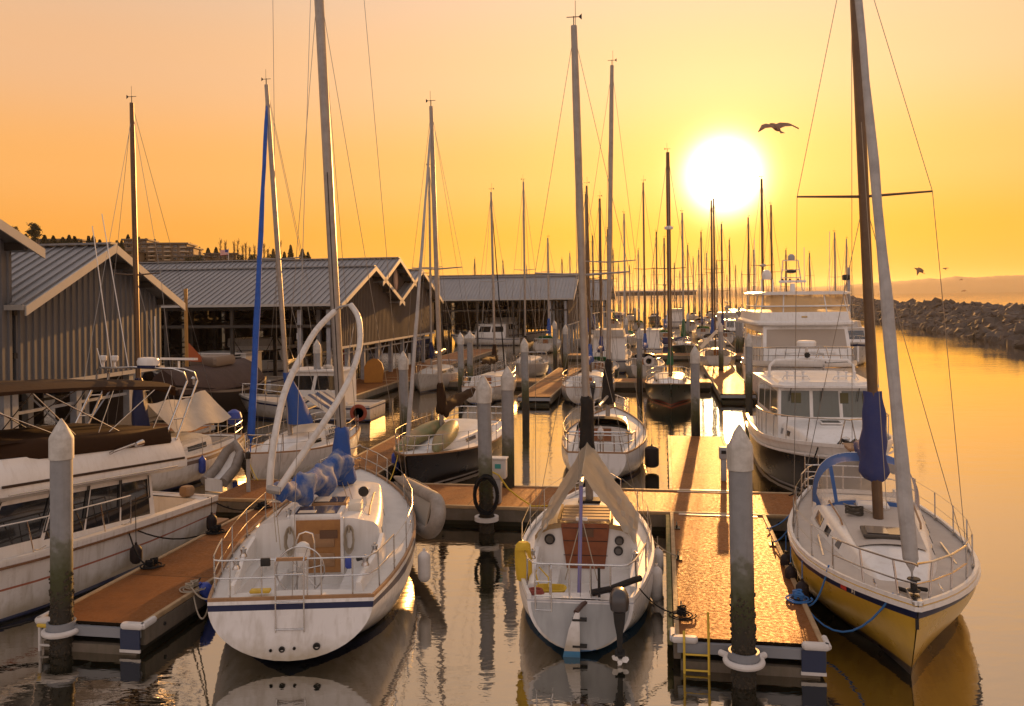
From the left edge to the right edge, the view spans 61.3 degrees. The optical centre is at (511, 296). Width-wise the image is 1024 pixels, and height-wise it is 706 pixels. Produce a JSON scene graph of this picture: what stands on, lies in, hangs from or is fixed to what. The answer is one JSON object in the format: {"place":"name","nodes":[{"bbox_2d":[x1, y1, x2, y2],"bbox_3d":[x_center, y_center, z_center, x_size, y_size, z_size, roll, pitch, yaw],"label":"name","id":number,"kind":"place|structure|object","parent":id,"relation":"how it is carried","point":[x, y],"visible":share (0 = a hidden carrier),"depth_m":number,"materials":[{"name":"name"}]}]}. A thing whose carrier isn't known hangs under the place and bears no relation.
{"place":"outdoors","nodes":[
{"label":"outdoors","id":0,"kind":"place"},
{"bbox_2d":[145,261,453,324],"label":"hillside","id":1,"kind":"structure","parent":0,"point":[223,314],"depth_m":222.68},
{"bbox_2d":[25,222,42,241],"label":"pine tree","id":2,"kind":"object","parent":1,"relation":"on","point":[33,231],"visible":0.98,"depth_m":249.24,"materials":[{"name":"green plant"}]},
{"bbox_2d":[119,242,197,261],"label":"apartment building","id":3,"kind":"structure","parent":1,"relation":"on","point":[164,253],"depth_m":300.24,"materials":[{"name":"brown"}]},
{"bbox_2d":[0,292,1023,705],"bbox_3d":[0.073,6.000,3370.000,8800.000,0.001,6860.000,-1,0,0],"label":"water","id":4,"kind":"structure","parent":0,"point":[458,628],"depth_m":15.66,"materials":[{"name":"liquid"}]},
{"bbox_2d":[0,219,44,429],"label":"boat shed","id":5,"kind":"object","parent":4,"relation":"on","point":[13,240],"visible":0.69,"depth_m":26.54,"materials":[{"name":"metal"}]},
{"bbox_2d":[48,418,74,655],"bbox_3d":[-7.737,4.845,14.872,0.409,5.500,0.409,0,0,0],"label":"dock piling","id":6,"kind":"object","parent":4,"relation":"in","point":[60,458],"visible":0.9,"depth_m":14.73,"materials":[{"name":"metal"}]},
{"bbox_2d":[4,242,185,428],"bbox_3d":[-33.299,2.854,34.081,39.240,9.105,8.950,-1,0,10],"label":"boat shed","id":7,"kind":"object","parent":4,"relation":"on","point":[54,303],"visible":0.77,"depth_m":30.25,"materials":[{"name":"metal"}]},
{"bbox_2d":[0,214,228,623],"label":"motor cruiser","id":8,"kind":"object","parent":4,"relation":"on","point":[116,466],"visible":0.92,"depth_m":18.41,"materials":[{"name":"white"}]},
{"bbox_2d":[130,496,142,563],"bbox_3d":[-8.179,5.085,18.833,0.260,1.470,0.260,-1,0,0],"label":"boat fender","id":9,"kind":"object","parent":8,"relation":"hanging from","point":[134,558],"visible":0.93,"depth_m":18.75,"materials":[{"name":"grey"}]},
{"bbox_2d":[35,500,280,655],"bbox_3d":[-6.476,6.019,19.007,2.090,1.122,9.225,-1,0,10],"label":"floating dock","id":10,"kind":"object","parent":4,"relation":"on","point":[136,611],"visible":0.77,"depth_m":15.89,"materials":[{"name":"brown wood"}]},
{"bbox_2d":[77,89,244,491],"bbox_3d":[-11.671,-0.058,28.331,2.895,13.300,8.989,-1,0,10],"label":"sailboat","id":11,"kind":"object","parent":4,"relation":"on","point":[210,446],"visible":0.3,"depth_m":27.41,"materials":[{"name":"white"}]},
{"bbox_2d":[118,390,230,432],"bbox_3d":[-11.429,3.892,29.433,2.300,1.026,3.850,-1,0,10],"label":"boom tarp","id":12,"kind":"object","parent":11,"relation":"attached to","point":[205,407],"visible":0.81,"depth_m":29.24,"materials":[{"name":"fabric"}]},
{"bbox_2d":[201,439,243,491],"bbox_3d":[-9.120,5.365,27.634,1.024,1.449,1.296,-1,0,20],"label":"dinghy","id":13,"kind":"object","parent":11,"relation":"attached to","point":[223,470],"visible":0.99,"depth_m":27.52,"materials":[{"name":"rubber"}]},
{"bbox_2d":[150,423,214,432],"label":"floating dock","id":14,"kind":"object","parent":4,"relation":"on","point":[204,429],"visible":0.19,"depth_m":37.84,"materials":[{"name":"brown wood"}]},
{"bbox_2d":[147,289,265,422],"bbox_3d":[-15.794,3.117,44.538,3.603,7.051,10.000,-1,0,10],"label":"wooden boat","id":15,"kind":"object","parent":4,"relation":"on","point":[226,374],"visible":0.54,"depth_m":43.39,"materials":[{"name":"brown wood"}]},
{"bbox_2d":[153,349,283,394],"bbox_3d":[-19.363,4.072,56.538,9.002,5.229,3.059,-1,0,10],"label":"motor boat","id":16,"kind":"object","parent":4,"relation":"on","point":[272,380],"visible":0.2,"depth_m":55.63,"materials":[{"name":"blue paint"}]},
{"bbox_2d":[225,315,343,375],"bbox_3d":[-16.848,3.972,62.188,10.002,5.368,3.399,-1,0,10],"label":"motor boat","id":17,"kind":"object","parent":4,"relation":"on","point":[243,343],"visible":0.23,"depth_m":61.13,"materials":[{"name":"blue paint"}]},
{"bbox_2d":[138,257,442,378],"bbox_3d":[-34.806,2.397,68.915,54.240,10.055,24.550,-1,0,10],"label":"boat shed","id":18,"kind":"object","parent":4,"relation":"on","point":[217,288],"visible":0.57,"depth_m":59.92,"materials":[{"name":"metal"}]},
{"bbox_2d":[243,77,360,478],"bbox_3d":[-7.501,-0.658,30.440,2.796,14.400,7.790,-1,0,10],"label":"sailboat","id":19,"kind":"object","parent":4,"relation":"on","point":[290,439],"visible":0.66,"depth_m":29.43,"materials":[{"name":"white plastic"}]},
{"bbox_2d":[207,0,415,660],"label":"sailboat","id":20,"kind":"object","parent":4,"relation":"on","point":[320,591],"visible":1,"depth_m":16.84,"materials":[{"name":"white paint"}]},
{"bbox_2d":[296,519,340,572],"bbox_3d":[-3.757,4.866,16.853,0.860,1.020,0.080,-1,0,-3],"label":"companionway door","id":21,"kind":"structure","parent":20,"relation":"in","point":[326,533],"depth_m":16.83,"materials":[{"name":"orange wood"}]},
{"bbox_2d":[343,525,354,553],"bbox_3d":[-3.157,4.719,16.829,0.218,0.569,0.083,-1,0,-3],"label":"rope hank","id":22,"kind":"object","parent":20,"relation":"hanging from","point":[348,528],"visible":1,"depth_m":16.80,"materials":[{"name":"beige"}]},
{"bbox_2d":[392,475,445,538],"bbox_3d":[-2.361,5.005,20.862,0.323,1.066,4.618,16,-10,-19],"label":"inflatable dinghy","id":23,"kind":"object","parent":20,"relation":"attached to","point":[426,498],"visible":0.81,"depth_m":19.53,"materials":[{"name":"beige"}]},
{"bbox_2d":[418,548,430,581],"bbox_3d":[-1.734,5.341,17.200,0.250,0.670,0.250,-1,0,0],"label":"boat fender","id":24,"kind":"object","parent":20,"relation":"hanging from","point":[424,572],"visible":1,"depth_m":17.10,"materials":[{"name":"rubber"}]},
{"bbox_2d":[239,326,384,421],"bbox_3d":[-10.331,4.035,43.785,7.402,5.082,2.699,-1,0,10],"label":"motor boat","id":25,"kind":"object","parent":4,"relation":"on","point":[375,409],"visible":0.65,"depth_m":42.82,"materials":[{"name":"blue paint"}]},
{"bbox_2d":[350,404,366,420],"bbox_3d":[-5.955,4.523,33.677,0.680,0.680,0.100,-1,0,0],"label":"ring buoy","id":26,"kind":"object","parent":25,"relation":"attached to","point":[360,409],"visible":0.94,"depth_m":33.63,"materials":[{"name":"brown"}]},
{"bbox_2d":[313,339,320,369],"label":"dock piling","id":27,"kind":"object","parent":4,"relation":"in","point":[317,351],"visible":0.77,"depth_m":43.01,"materials":[{"name":"concrete"}]},
{"bbox_2d":[354,435,406,479],"bbox_3d":[-4.503,5.907,30.288,1.880,0.758,8.720,-1,0,10],"label":"floating dock","id":28,"kind":"object","parent":4,"relation":"on","point":[384,448],"visible":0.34,"depth_m":29.71,"materials":[{"name":"brown wood"}]},
{"bbox_2d":[182,273,590,345],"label":"boat shed","id":29,"kind":"object","parent":4,"relation":"on","point":[564,293],"visible":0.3,"depth_m":110.05,"materials":[{"name":"metal"}]},
{"bbox_2d":[398,351,408,439],"bbox_3d":[-4.037,4.800,32.678,0.396,5.500,0.386,-1,0,0],"label":"dock piling","id":30,"kind":"object","parent":4,"relation":"in","point":[403,377],"visible":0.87,"depth_m":32.52,"materials":[{"name":"metal"}]},
{"bbox_2d":[356,349,497,399],"bbox_3d":[-7.072,5.938,69.158,3.420,0.758,46.640,-1,0,10],"label":"floating dock","id":31,"kind":"object","parent":4,"relation":"on","point":[365,391],"visible":0.25,"depth_m":60.81,"materials":[{"name":"brown wood"}]},
{"bbox_2d":[364,359,383,382],"bbox_3d":[-8.998,4.824,56.673,1.275,1.572,0.210,-1,0,0],"label":"orange marker","id":32,"kind":"object","parent":31,"relation":"on","point":[373,370],"visible":1,"depth_m":56.57,"materials":[{"name":"orange paint"}]},
{"bbox_2d":[414,164,457,392],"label":"sailboat","id":33,"kind":"object","parent":4,"relation":"on","point":[427,377],"visible":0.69,"depth_m":56.90,"materials":[{"name":"white paint"}]},
{"bbox_2d":[393,99,501,482],"bbox_3d":[-2.241,-0.323,30.759,3.295,13.600,9.789,-1,0,12],"label":"sailboat","id":34,"kind":"object","parent":4,"relation":"on","point":[457,457],"visible":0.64,"depth_m":29.00,"materials":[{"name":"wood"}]},
{"bbox_2d":[395,420,444,451],"bbox_3d":[-3.006,4.501,28.916,0.680,0.360,3.700,-1,6,20],"label":"upturned kayak","id":35,"kind":"object","parent":34,"relation":"on","point":[430,427],"visible":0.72,"depth_m":28.47,"materials":[{"name":"plastic"}]},
{"bbox_2d":[432,420,458,451],"bbox_3d":[-2.179,4.490,28.740,0.680,0.360,3.700,-1,6,6],"label":"upturned kayak","id":36,"kind":"object","parent":34,"relation":"on","point":[450,427],"visible":0.98,"depth_m":28.10,"materials":[{"name":"plastic"}]},
{"bbox_2d":[457,332,463,392],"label":"dock piling","id":37,"kind":"object","parent":4,"relation":"in","point":[460,340],"visible":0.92,"depth_m":49.61,"materials":[{"name":"metal"}]},
{"bbox_2d":[464,331,474,382],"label":"dock piling","id":38,"kind":"object","parent":4,"relation":"in","point":[469,358],"visible":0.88,"depth_m":51.79,"materials":[{"name":"concrete"}]},
{"bbox_2d":[476,375,494,533],"bbox_3d":[-0.653,4.758,22.092,0.407,5.500,0.409,-1,0,0],"label":"dock piling","id":39,"kind":"object","parent":4,"relation":"in","point":[483,402],"visible":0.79,"depth_m":21.94,"materials":[{"name":"metal"}]},
{"bbox_2d":[473,474,498,515],"bbox_3d":[-0.639,4.999,21.793,0.675,1.040,0.155,-1,0,0],"label":"tire fender","id":40,"kind":"object","parent":39,"relation":"hanging from","point":[488,477],"visible":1,"depth_m":21.74,"materials":[{"name":"black rubber"}]},
{"bbox_2d":[451,309,522,345],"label":"motor boat","id":41,"kind":"object","parent":4,"relation":"on","point":[487,336],"visible":0.69,"depth_m":106.96,"materials":[{"name":"blue paint"}]},
{"bbox_2d":[462,183,516,404],"bbox_3d":[-1.224,-0.285,52.579,2.895,13.500,8.789,-1,0,10],"label":"sailboat","id":42,"kind":"object","parent":4,"relation":"on","point":[493,378],"visible":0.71,"depth_m":53.23,"materials":[{"name":"white plastic"}]},
{"bbox_2d":[216,478,798,535],"bbox_3d":[-0.354,5.856,23.558,16.140,0.758,3.600,-1,0,10],"label":"floating dock","id":43,"kind":"object","parent":4,"relation":"on","point":[775,508],"visible":0.41,"depth_m":23.09,"materials":[{"name":"brown wood"}]},
{"bbox_2d":[245,451,250,491],"bbox_3d":[-7.554,5.018,24.822,0.160,1.150,0.160,-1,0,0],"label":"mooring post","id":44,"kind":"object","parent":43,"relation":"on","point":[248,458],"visible":1,"depth_m":24.77,"materials":[{"name":"grey paint"}]},
{"bbox_2d":[492,456,508,503],"bbox_3d":[-0.329,4.894,23.104,0.480,1.220,0.340,-1,0,10],"label":"power pedestal","id":45,"kind":"object","parent":43,"relation":"on","point":[499,465],"visible":0.68,"depth_m":22.98,"materials":[{"name":"grey paint"}]},
{"bbox_2d":[501,366,514,487],"bbox_3d":[-0.090,4.752,25.026,0.396,5.500,0.386,0,0,0],"label":"dock piling","id":46,"kind":"object","parent":4,"relation":"in","point":[507,386],"visible":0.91,"depth_m":24.88,"materials":[{"name":"concrete"}]},
{"bbox_2d":[473,305,546,341],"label":"motor boat","id":47,"kind":"object","parent":4,"relation":"on","point":[530,337],"visible":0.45,"depth_m":113.15,"materials":[{"name":"blue paint"}]},
{"bbox_2d":[520,338,529,419],"bbox_3d":[0.687,4.742,42.151,0.396,5.500,0.386,-1,0,0],"label":"dock piling","id":48,"kind":"object","parent":4,"relation":"in","point":[524,350],"visible":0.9,"depth_m":42.01,"materials":[{"name":"concrete"}]},
{"bbox_2d":[508,179,547,377],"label":"sailboat","id":49,"kind":"object","parent":4,"relation":"on","point":[541,366],"visible":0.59,"depth_m":64.61,"materials":[{"name":"white plastic"}]},
{"bbox_2d":[451,279,614,334],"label":"boat shed","id":50,"kind":"object","parent":4,"relation":"on","point":[604,306],"visible":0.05,"depth_m":138.25,"materials":[{"name":"metal"}]},
{"bbox_2d":[533,238,560,352],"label":"sailboat","id":51,"kind":"object","parent":4,"relation":"on","point":[547,343],"visible":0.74,"depth_m":95.10,"materials":[{"name":"white plastic"}]},
{"bbox_2d":[383,377,712,390],"bbox_3d":[1.938,5.816,56.865,21.940,0.758,2.420,-1,0,10],"label":"floating dock","id":52,"kind":"object","parent":4,"relation":"on","point":[706,384],"visible":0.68,"depth_m":55.78,"materials":[{"name":"brown wood"}]},
{"bbox_2d":[517,367,580,405],"bbox_3d":[2.908,5.816,56.898,1.920,0.758,19.340,-1,0,10],"label":"floating dock","id":53,"kind":"object","parent":4,"relation":"on","point":[548,393],"visible":0.7,"depth_m":50.59,"materials":[{"name":"brown wood"}]},
{"bbox_2d":[552,320,557,368],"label":"dock piling","id":54,"kind":"object","parent":4,"relation":"in","point":[554,330],"visible":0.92,"depth_m":71.59,"materials":[{"name":"metal"}]},
{"bbox_2d":[562,324,567,373],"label":"dock piling","id":55,"kind":"object","parent":4,"relation":"in","point":[565,340],"visible":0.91,"depth_m":61.24,"materials":[{"name":"metal"}]},
{"bbox_2d":[519,4,654,665],"bbox_3d":[1.532,-0.069,18.049,2.716,13.100,8.153,-1,0,7],"label":"sailboat","id":56,"kind":"object","parent":4,"relation":"on","point":[592,557],"visible":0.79,"depth_m":16.89,"materials":[{"name":"grey"}]},
{"bbox_2d":[515,541,531,581],"bbox_3d":[0.219,4.813,15.715,0.317,0.710,0.277,-1,0,7],"label":"horseshoe bag","id":57,"kind":"object","parent":56,"relation":"hanging from","point":[520,557],"visible":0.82,"depth_m":15.63,"materials":[{"name":"fabric"}]},
{"bbox_2d":[536,567,566,592],"bbox_3d":[0.650,5.122,15.443,0.676,0.385,0.460,-1,0,35],"label":"yellow hose coil","id":58,"kind":"object","parent":56,"relation":"on","point":[555,587],"visible":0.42,"depth_m":15.54,"materials":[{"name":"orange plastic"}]},
{"bbox_2d":[537,442,639,543],"bbox_3d":[1.637,3.969,17.849,2.000,1.616,2.730,-1,0,7],"label":"boom tent","id":59,"kind":"object","parent":56,"relation":"on","point":[591,468],"visible":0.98,"depth_m":17.71,"materials":[{"name":"fabric"}]},
{"bbox_2d":[651,555,662,601],"bbox_3d":[2.791,5.416,16.632,0.240,0.900,0.240,-1,0,0],"label":"boat fender","id":60,"kind":"object","parent":56,"relation":"hanging from","point":[657,592],"visible":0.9,"depth_m":16.53,"materials":[{"name":"white rubber"}]},
{"bbox_2d":[575,192,598,348],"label":"sailboat","id":61,"kind":"object","parent":4,"relation":"on","point":[579,344],"visible":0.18,"depth_m":98.97,"materials":[{"name":"white plastic"}]},
{"bbox_2d":[562,182,614,404],"bbox_3d":[4.576,-0.456,51.505,3.095,13.700,9.099,-1,0,10],"label":"sailboat","id":62,"kind":"object","parent":4,"relation":"on","point":[569,390],"visible":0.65,"depth_m":50.81,"materials":[{"name":"white plastic"}]},
{"bbox_2d":[588,234,599,334],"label":"sailboat","id":63,"kind":"object","parent":4,"relation":"on","point":[592,327],"visible":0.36,"depth_m":116.40,"materials":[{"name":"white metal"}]},
{"bbox_2d":[581,195,618,377],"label":"sailboat","id":64,"kind":"object","parent":4,"relation":"on","point":[615,369],"visible":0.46,"depth_m":62.73,"materials":[{"name":"white plastic"}]},
{"bbox_2d":[562,58,646,480],"bbox_3d":[3.452,-1.492,32.160,3.045,15.800,9.389,-1,0,10],"label":"sailboat","id":65,"kind":"object","parent":4,"relation":"on","point":[609,448],"visible":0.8,"depth_m":31.35,"materials":[{"name":"white plastic"}]},
{"bbox_2d":[645,438,658,467],"bbox_3d":[4.805,5.342,29.557,0.480,1.000,0.480,-1,0,0],"label":"boat fender","id":66,"kind":"object","parent":65,"relation":"hanging from","point":[651,456],"visible":1,"depth_m":29.37,"materials":[{"name":"grey"}]},
{"bbox_2d":[591,309,631,372],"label":"motor cruiser","id":67,"kind":"object","parent":4,"relation":"on","point":[620,349],"visible":0.56,"depth_m":68.74,"materials":[{"name":"blue paint"}]},
{"bbox_2d":[614,211,636,346],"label":"sailboat","id":68,"kind":"object","parent":4,"relation":"on","point":[624,309],"visible":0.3,"depth_m":102.14,"materials":[{"name":"white plastic"}]},
{"bbox_2d":[636,327,642,391],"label":"dock piling","id":69,"kind":"object","parent":4,"relation":"in","point":[639,367],"visible":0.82,"depth_m":53.55,"materials":[{"name":"concrete"}]},
{"bbox_2d":[625,175,664,377],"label":"sailboat","id":70,"kind":"object","parent":4,"relation":"on","point":[645,368],"visible":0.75,"depth_m":64.27,"materials":[{"name":"white plastic"}]},
{"bbox_2d":[636,311,662,352],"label":"motor boat","id":71,"kind":"object","parent":4,"relation":"on","point":[651,338],"visible":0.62,"depth_m":85.60,"materials":[{"name":"blue paint"}]},
{"bbox_2d":[568,353,742,360],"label":"floating dock","id":72,"kind":"object","parent":4,"relation":"on","point":[680,356],"visible":0.07,"depth_m":79.02,"materials":[{"name":"brown wood"}]},
{"bbox_2d":[616,290,696,310],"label":"pier","id":73,"kind":"structure","parent":4,"relation":"on","point":[647,293],"depth_m":327.50,"materials":[{"name":"metal"}]},
{"bbox_2d":[649,232,663,329],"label":"sailboat","id":74,"kind":"object","parent":4,"relation":"on","point":[658,327],"visible":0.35,"depth_m":121.08,"materials":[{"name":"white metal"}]},
{"bbox_2d":[655,236,676,345],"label":"sailboat","id":75,"kind":"object","parent":4,"relation":"on","point":[664,336],"visible":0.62,"depth_m":107.47,"materials":[{"name":"white plastic"}]},
{"bbox_2d":[645,148,691,405],"bbox_3d":[9.118,-1.211,49.960,2.895,15.100,8.189,-1,0,10],"label":"sailboat","id":76,"kind":"object","parent":4,"relation":"on","point":[670,387],"visible":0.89,"depth_m":48.98,"materials":[{"name":"black plastic"}]},
{"bbox_2d":[666,300,685,327],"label":"motor boat","id":77,"kind":"object","parent":4,"relation":"on","point":[677,320],"visible":0.56,"depth_m":158.56,"materials":[{"name":"blue paint"}]},
{"bbox_2d":[672,210,697,352],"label":"sailboat","id":78,"kind":"object","parent":4,"relation":"on","point":[678,344],"visible":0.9,"depth_m":85.26,"materials":[{"name":"white plastic"}]},
{"bbox_2d":[679,243,697,331],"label":"sailboat","id":79,"kind":"object","parent":4,"relation":"on","point":[691,326],"visible":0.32,"depth_m":142.31,"materials":[{"name":"white wood"}]},
{"bbox_2d":[690,346,699,435],"bbox_3d":[7.234,4.662,33.933,0.396,5.500,0.386,-1,0,0],"label":"dock piling","id":80,"kind":"object","parent":4,"relation":"in","point":[695,388],"visible":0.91,"depth_m":33.78,"materials":[{"name":"metal"}]},
{"bbox_2d":[667,435,728,489],"bbox_3d":[6.319,5.775,28.897,2.180,0.758,9.720,-1,0,10],"label":"floating dock","id":81,"kind":"object","parent":4,"relation":"on","point":[694,462],"visible":0.54,"depth_m":28.20,"materials":[{"name":"brown wood"}]},
{"bbox_2d":[719,446,726,480],"bbox_3d":[6.260,4.924,25.491,0.260,1.000,0.234,-1,0,10],"label":"power pedestal","id":82,"kind":"object","parent":81,"relation":"on","point":[722,454],"visible":0.81,"depth_m":25.42,"materials":[{"name":"grey paint"}]},
{"bbox_2d":[692,248,707,325],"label":"sailboat","id":83,"kind":"object","parent":4,"relation":"on","point":[698,322],"visible":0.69,"depth_m":156.84,"materials":[{"name":"white wood"}]},
{"bbox_2d":[692,232,709,339],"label":"sailboat","id":84,"kind":"object","parent":4,"relation":"on","point":[696,331],"visible":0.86,"depth_m":119.97,"materials":[{"name":"white glass"}]},
{"bbox_2d":[698,198,725,349],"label":"sailboat","id":85,"kind":"object","parent":4,"relation":"on","point":[705,336],"visible":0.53,"depth_m":90.80,"materials":[{"name":"white glass"}]},
{"bbox_2d":[699,195,735,366],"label":"sailboat","id":86,"kind":"object","parent":4,"relation":"on","point":[709,356],"visible":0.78,"depth_m":73.11,"materials":[{"name":"white glass"}]},
{"bbox_2d":[718,322,723,370],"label":"dock piling","id":87,"kind":"object","parent":4,"relation":"in","point":[720,346],"visible":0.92,"depth_m":62.26,"materials":[{"name":"metal"}]},
{"bbox_2d":[715,222,735,345],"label":"sailboat","id":88,"kind":"object","parent":4,"relation":"on","point":[732,338],"visible":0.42,"depth_m":105.47,"materials":[{"name":"white glass"}]},
{"bbox_2d":[703,366,756,402],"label":"floating dock","id":89,"kind":"object","parent":4,"relation":"on","point":[728,382],"visible":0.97,"depth_m":52.61,"materials":[{"name":"brown wood"}]},
{"bbox_2d":[726,424,756,689],"bbox_3d":[3.557,4.707,13.285,0.410,5.500,0.406,-1,0,0],"label":"dock piling","id":90,"kind":"object","parent":4,"relation":"in","point":[742,615],"visible":0.81,"depth_m":13.13,"materials":[{"name":"metal"}]},
{"bbox_2d":[739,213,757,344],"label":"sailboat","id":91,"kind":"object","parent":4,"relation":"on","point":[748,274],"visible":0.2,"depth_m":104.55,"materials":[{"name":"brown glass"}]},
{"bbox_2d":[666,512,831,678],"bbox_3d":[4.380,5.719,17.305,2.510,1.455,8.825,-1,0,10],"label":"floating dock","id":92,"kind":"object","parent":4,"relation":"on","point":[792,641],"visible":0.87,"depth_m":15.13,"materials":[{"name":"brown wood"}]},
{"bbox_2d":[668,605,696,620],"bbox_3d":[2.923,5.376,14.744,0.480,0.149,0.450,-1,0,10],"label":"mooring coil","id":93,"kind":"object","parent":92,"relation":"on","point":[681,609],"visible":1,"depth_m":14.65,"materials":[{"name":"black fabric"}]},
{"bbox_2d":[785,589,812,603],"bbox_3d":[5.152,5.348,15.469,0.490,0.159,0.459,-1,0,10],"label":"mooring coil","id":94,"kind":"object","parent":92,"relation":"on","point":[796,593],"visible":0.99,"depth_m":15.37,"materials":[{"name":"blue fabric"}]},
{"bbox_2d":[745,333,752,410],"bbox_3d":[12.182,4.602,44.303,0.396,5.500,0.386,0,0,0],"label":"dock piling","id":95,"kind":"object","parent":4,"relation":"in","point":[748,372],"visible":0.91,"depth_m":44.16,"materials":[{"name":"metal"}]},
{"bbox_2d":[741,176,776,356],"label":"sailboat","id":96,"kind":"object","parent":4,"relation":"on","point":[762,265],"visible":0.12,"depth_m":68.11,"materials":[{"name":"white"}]},
{"bbox_2d":[764,202,781,291],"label":"sailboat","id":97,"kind":"object","parent":4,"relation":"on","point":[771,249],"visible":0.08,"depth_m":87.46,"materials":[{"name":"white"}]},
{"bbox_2d":[738,231,858,397],"bbox_3d":[16.058,1.304,48.313,5.540,10.201,15.952,-1,0,10],"label":"motor yacht","id":98,"kind":"object","parent":4,"relation":"on","point":[768,319],"visible":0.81,"depth_m":45.94,"materials":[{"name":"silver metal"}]},
{"bbox_2d":[746,340,893,490],"bbox_3d":[10.176,3.936,28.673,4.079,4.880,11.100,-1,0,10],"label":"motor boat","id":99,"kind":"object","parent":4,"relation":"on","point":[784,403],"visible":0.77,"depth_m":27.18,"materials":[{"name":"white plastic"}]},
{"bbox_2d":[847,305,865,365],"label":"trawler yacht","id":100,"kind":"object","parent":4,"relation":"on","point":[856,332],"visible":0.3,"depth_m":73.47,"materials":[{"name":"blue paint"}]},
{"bbox_2d":[787,0,980,674],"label":"sailboat","id":101,"kind":"object","parent":4,"relation":"on","point":[907,558],"visible":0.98,"depth_m":15.62,"materials":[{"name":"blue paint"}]},
{"bbox_2d":[800,600,886,632],"bbox_3d":[5.510,5.106,14.392,0.034,1.094,2.332,-1,0,-19],"label":"mooring line","id":102,"kind":"object","parent":101,"relation":"attached to","point":[868,621],"visible":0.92,"depth_m":14.07,"materials":[{"name":"blue fabric"}]},
{"bbox_3d":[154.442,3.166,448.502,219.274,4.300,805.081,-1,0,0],"label":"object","id":103,"kind":"structure","parent":4,"relation":"in","visible":0},
{"bbox_2d":[851,296,1023,346],"bbox_3d":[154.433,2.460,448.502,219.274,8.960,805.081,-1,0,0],"label":"breakwater","id":104,"kind":"object","parent":103,"relation":"on","point":[998,323],"visible":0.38,"depth_m":128.22,"materials":[{"name":"stone"}]},
{"bbox_2d":[0,0,1023,290],"label":"sky","id":105,"kind":"structure","parent":0,"point":[697,80],"materials":[{"name":"orange"}]},
{"bbox_2d":[614,275,1023,296],"bbox_3d":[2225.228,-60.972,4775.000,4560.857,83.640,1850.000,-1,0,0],"label":"hills","id":106,"kind":"structure","parent":0,"point":[1005,283],"depth_m":3997.97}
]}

